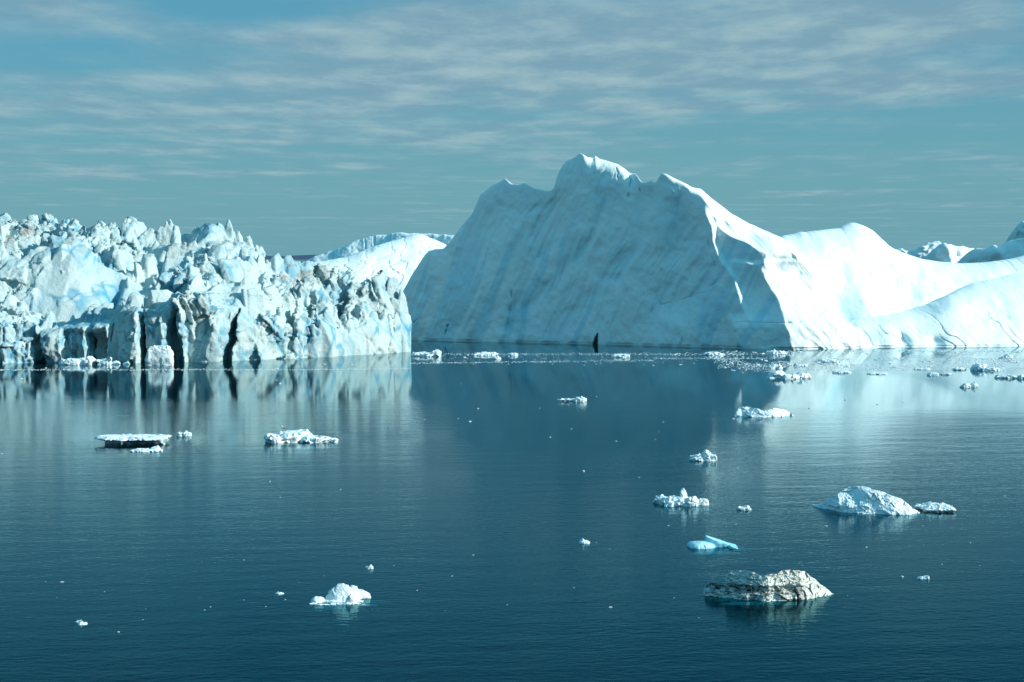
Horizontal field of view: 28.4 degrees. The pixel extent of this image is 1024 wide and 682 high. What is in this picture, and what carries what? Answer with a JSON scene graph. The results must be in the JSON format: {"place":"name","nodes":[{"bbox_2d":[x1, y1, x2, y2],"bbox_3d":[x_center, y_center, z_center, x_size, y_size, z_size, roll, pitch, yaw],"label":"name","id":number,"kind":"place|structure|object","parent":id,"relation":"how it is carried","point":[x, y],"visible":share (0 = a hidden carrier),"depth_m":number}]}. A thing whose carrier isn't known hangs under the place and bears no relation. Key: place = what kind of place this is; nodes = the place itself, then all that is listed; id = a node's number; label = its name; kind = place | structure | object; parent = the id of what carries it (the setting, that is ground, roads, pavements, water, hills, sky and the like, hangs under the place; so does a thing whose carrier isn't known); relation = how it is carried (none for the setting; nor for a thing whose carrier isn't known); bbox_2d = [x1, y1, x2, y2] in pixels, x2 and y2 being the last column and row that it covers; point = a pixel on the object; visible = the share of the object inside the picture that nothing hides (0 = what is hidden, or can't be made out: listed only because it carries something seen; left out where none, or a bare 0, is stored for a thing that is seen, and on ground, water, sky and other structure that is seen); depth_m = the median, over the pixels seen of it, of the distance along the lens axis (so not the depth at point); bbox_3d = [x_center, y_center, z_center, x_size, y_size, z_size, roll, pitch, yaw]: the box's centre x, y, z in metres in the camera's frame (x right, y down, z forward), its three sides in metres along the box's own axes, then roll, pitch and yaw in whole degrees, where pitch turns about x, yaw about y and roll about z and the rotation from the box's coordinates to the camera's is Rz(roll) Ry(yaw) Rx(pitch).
{"place":"outdoors","nodes":[
{"label":"outdoors","id":0,"kind":"place"},
{"bbox_2d":[265,255,316,258],"bbox_3d":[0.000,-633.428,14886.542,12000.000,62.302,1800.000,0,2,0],"label":"hills","id":1,"kind":"structure","parent":0,"point":[298,257],"depth_m":14222.36},
{"bbox_2d":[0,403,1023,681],"bbox_3d":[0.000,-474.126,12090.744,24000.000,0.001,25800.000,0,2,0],"label":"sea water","id":2,"kind":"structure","parent":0,"point":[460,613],"depth_m":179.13},
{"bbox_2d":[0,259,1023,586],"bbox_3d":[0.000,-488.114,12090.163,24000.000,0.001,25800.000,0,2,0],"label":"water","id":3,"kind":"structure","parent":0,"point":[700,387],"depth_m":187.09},
{"bbox_2d":[74,620,87,630],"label":"ice floe","id":4,"kind":"object","parent":3,"relation":"on","point":[80,624],"visible":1,"depth_m":77.23},
{"bbox_2d":[58,356,112,364],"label":"ice floe","id":5,"kind":"object","parent":3,"relation":"on","point":[89,360],"visible":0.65,"depth_m":262.71},
{"bbox_2d":[0,212,265,326],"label":"iceberg","id":6,"kind":"object","parent":3,"relation":"on","point":[64,271],"visible":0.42,"depth_m":301.38},
{"bbox_2d":[94,434,171,449],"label":"ice floe","id":7,"kind":"object","parent":3,"relation":"on","point":[130,439],"visible":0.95,"depth_m":151.70},
{"bbox_2d":[130,445,162,456],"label":"ice floe","id":8,"kind":"object","parent":3,"relation":"on","point":[157,448],"visible":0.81,"depth_m":145.66},
{"bbox_2d":[145,345,173,364],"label":"iceberg","id":9,"kind":"object","parent":3,"relation":"on","point":[160,355],"visible":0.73,"depth_m":261.51},
{"bbox_2d":[176,430,191,436],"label":"ice floe","id":10,"kind":"object","parent":3,"relation":"on","point":[186,433],"visible":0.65,"depth_m":158.12},
{"bbox_2d":[0,252,411,363],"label":"iceberg","id":11,"kind":"object","parent":3,"relation":"on","point":[277,306],"visible":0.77,"depth_m":277.03},
{"bbox_2d":[274,591,283,599],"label":"ice floe","id":12,"kind":"object","parent":3,"relation":"on","point":[277,594],"visible":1,"depth_m":84.17},
{"bbox_2d":[257,429,337,448],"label":"ice floe","id":13,"kind":"object","parent":3,"relation":"on","point":[299,435],"visible":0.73,"depth_m":152.71},
{"bbox_2d":[309,583,389,612],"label":"ice floe","id":14,"kind":"object","parent":3,"relation":"on","point":[345,597],"visible":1,"depth_m":82.14},
{"bbox_2d":[364,564,373,574],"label":"ice floe","id":15,"kind":"object","parent":3,"relation":"on","point":[370,567],"visible":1,"depth_m":90.84},
{"bbox_2d":[302,232,453,262],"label":"iceberg","id":16,"kind":"object","parent":3,"relation":"on","point":[354,247],"visible":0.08,"depth_m":443.11},
{"bbox_2d":[314,234,445,290],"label":"iceberg","id":17,"kind":"object","parent":3,"relation":"on","point":[399,259],"visible":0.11,"depth_m":374.77},
{"bbox_2d":[411,349,441,356],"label":"ice floe","id":18,"kind":"object","parent":3,"relation":"on","point":[435,353],"visible":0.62,"depth_m":284.63},
{"bbox_2d":[473,351,497,355],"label":"ice floe","id":19,"kind":"object","parent":3,"relation":"on","point":[485,353],"visible":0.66,"depth_m":287.96},
{"bbox_2d":[0,350,1023,598],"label":"brash ice","id":20,"kind":"structure","parent":3,"relation":"on","point":[936,366],"depth_m":268.13},
{"bbox_2d":[507,352,517,355],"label":"ice floe","id":21,"kind":"object","parent":3,"relation":"on","point":[512,354],"visible":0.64,"depth_m":287.02},
{"bbox_2d":[557,396,586,401],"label":"ice floe","id":22,"kind":"object","parent":3,"relation":"on","point":[580,399],"visible":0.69,"depth_m":195.84},
{"bbox_2d":[579,538,589,548],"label":"ice floe","id":23,"kind":"object","parent":3,"relation":"on","point":[583,543],"visible":1,"depth_m":98.90},
{"bbox_2d":[611,353,629,357],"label":"ice floe","id":24,"kind":"object","parent":3,"relation":"on","point":[619,355],"visible":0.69,"depth_m":282.06},
{"bbox_2d":[403,153,877,348],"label":"iceberg","id":25,"kind":"object","parent":3,"relation":"on","point":[589,250],"visible":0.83,"depth_m":324.23},
{"bbox_2d":[652,488,710,512],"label":"ice floe","id":26,"kind":"object","parent":3,"relation":"on","point":[682,502],"visible":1,"depth_m":113.84},
{"bbox_2d":[689,449,716,466],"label":"ice floe","id":27,"kind":"object","parent":3,"relation":"on","point":[705,456],"visible":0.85,"depth_m":138.93},
{"bbox_2d":[702,351,724,354],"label":"ice floe","id":28,"kind":"object","parent":3,"relation":"on","point":[712,353],"visible":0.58,"depth_m":288.37},
{"bbox_2d":[687,535,745,554],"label":"ice floe","id":29,"kind":"object","parent":3,"relation":"on","point":[709,545],"visible":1,"depth_m":97.43},
{"bbox_2d":[736,505,751,513],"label":"ice floe","id":30,"kind":"object","parent":3,"relation":"on","point":[744,509],"visible":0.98,"depth_m":111.99},
{"bbox_2d":[734,406,792,417],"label":"ice floe","id":31,"kind":"object","parent":3,"relation":"on","point":[747,411],"visible":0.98,"depth_m":177.82},
{"bbox_2d":[703,570,833,604],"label":"ice floe","id":32,"kind":"object","parent":3,"relation":"on","point":[783,587],"visible":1,"depth_m":83.00},
{"bbox_2d":[764,364,782,368],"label":"ice floe","id":33,"kind":"object","parent":3,"relation":"on","point":[775,366],"visible":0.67,"depth_m":253.59},
{"bbox_2d":[765,349,787,354],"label":"ice floe","id":34,"kind":"object","parent":3,"relation":"on","point":[774,351],"visible":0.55,"depth_m":291.04},
{"bbox_2d":[767,370,811,378],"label":"ice floe","id":35,"kind":"object","parent":3,"relation":"on","point":[780,374],"visible":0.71,"depth_m":233.56},
{"bbox_2d":[793,363,807,365],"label":"ice floe","id":36,"kind":"object","parent":3,"relation":"on","point":[795,364],"visible":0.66,"depth_m":259.73},
{"bbox_2d":[818,358,839,361],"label":"ice floe","id":37,"kind":"object","parent":3,"relation":"on","point":[827,360],"visible":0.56,"depth_m":269.44},
{"bbox_2d":[832,370,850,372],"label":"ice floe","id":38,"kind":"object","parent":3,"relation":"on","point":[841,371],"visible":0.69,"depth_m":244.17},
{"bbox_2d":[807,486,923,516],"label":"ice floe","id":39,"kind":"object","parent":3,"relation":"on","point":[859,500],"visible":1,"depth_m":111.01},
{"bbox_2d":[781,223,1023,322],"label":"iceberg","id":40,"kind":"object","parent":3,"relation":"on","point":[859,271],"visible":0.37,"depth_m":332.30},
{"bbox_2d":[896,241,941,258],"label":"iceberg","id":41,"kind":"object","parent":3,"relation":"on","point":[921,252],"visible":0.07,"depth_m":1109.29},
{"bbox_2d":[914,368,929,369],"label":"ice floe","id":42,"kind":"object","parent":3,"relation":"on","point":[921,368],"visible":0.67,"depth_m":251.68},
{"bbox_2d":[917,575,929,584],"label":"ice floe","id":43,"kind":"object","parent":3,"relation":"on","point":[925,579],"visible":1,"depth_m":88.02},
{"bbox_2d":[914,501,955,516],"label":"ice floe","id":44,"kind":"object","parent":3,"relation":"on","point":[942,508],"visible":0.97,"depth_m":111.20},
{"bbox_2d":[849,273,1023,346],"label":"iceberg","id":45,"kind":"object","parent":3,"relation":"on","point":[989,312],"visible":0.84,"depth_m":320.94},
{"bbox_2d":[923,243,973,262],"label":"iceberg","id":46,"kind":"object","parent":3,"relation":"on","point":[943,252],"visible":0.2,"depth_m":645.25},
{"bbox_2d":[953,367,965,369],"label":"ice floe","id":47,"kind":"object","parent":3,"relation":"on","point":[957,368],"visible":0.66,"depth_m":250.62},
{"bbox_2d":[960,383,970,387],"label":"ice floe","id":48,"kind":"object","parent":3,"relation":"on","point":[965,385],"visible":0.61,"depth_m":217.12},
{"bbox_2d":[970,382,978,386],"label":"ice floe","id":49,"kind":"object","parent":3,"relation":"on","point":[974,384],"visible":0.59,"depth_m":217.92},
{"bbox_2d":[970,363,1000,370],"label":"ice floe","id":50,"kind":"object","parent":3,"relation":"on","point":[979,367],"visible":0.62,"depth_m":249.62},
{"bbox_2d":[957,238,1023,262],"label":"iceberg","id":51,"kind":"object","parent":3,"relation":"on","point":[1010,249],"visible":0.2,"depth_m":564.66},
{"bbox_2d":[998,354,1012,357],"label":"ice floe","id":52,"kind":"object","parent":3,"relation":"on","point":[1007,356],"visible":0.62,"depth_m":279.69},
{"bbox_2d":[994,374,1023,378],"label":"ice floe","id":53,"kind":"object","parent":3,"relation":"on","point":[1021,376],"visible":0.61,"depth_m":233.50},
{"bbox_2d":[1006,221,1023,241],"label":"iceberg","id":54,"kind":"object","parent":3,"relation":"on","point":[1017,232],"visible":0.1,"depth_m":903.33},
{"bbox_2d":[0,0,1023,255],"label":"sky","id":55,"kind":"structure","parent":0,"point":[311,127]}
]}

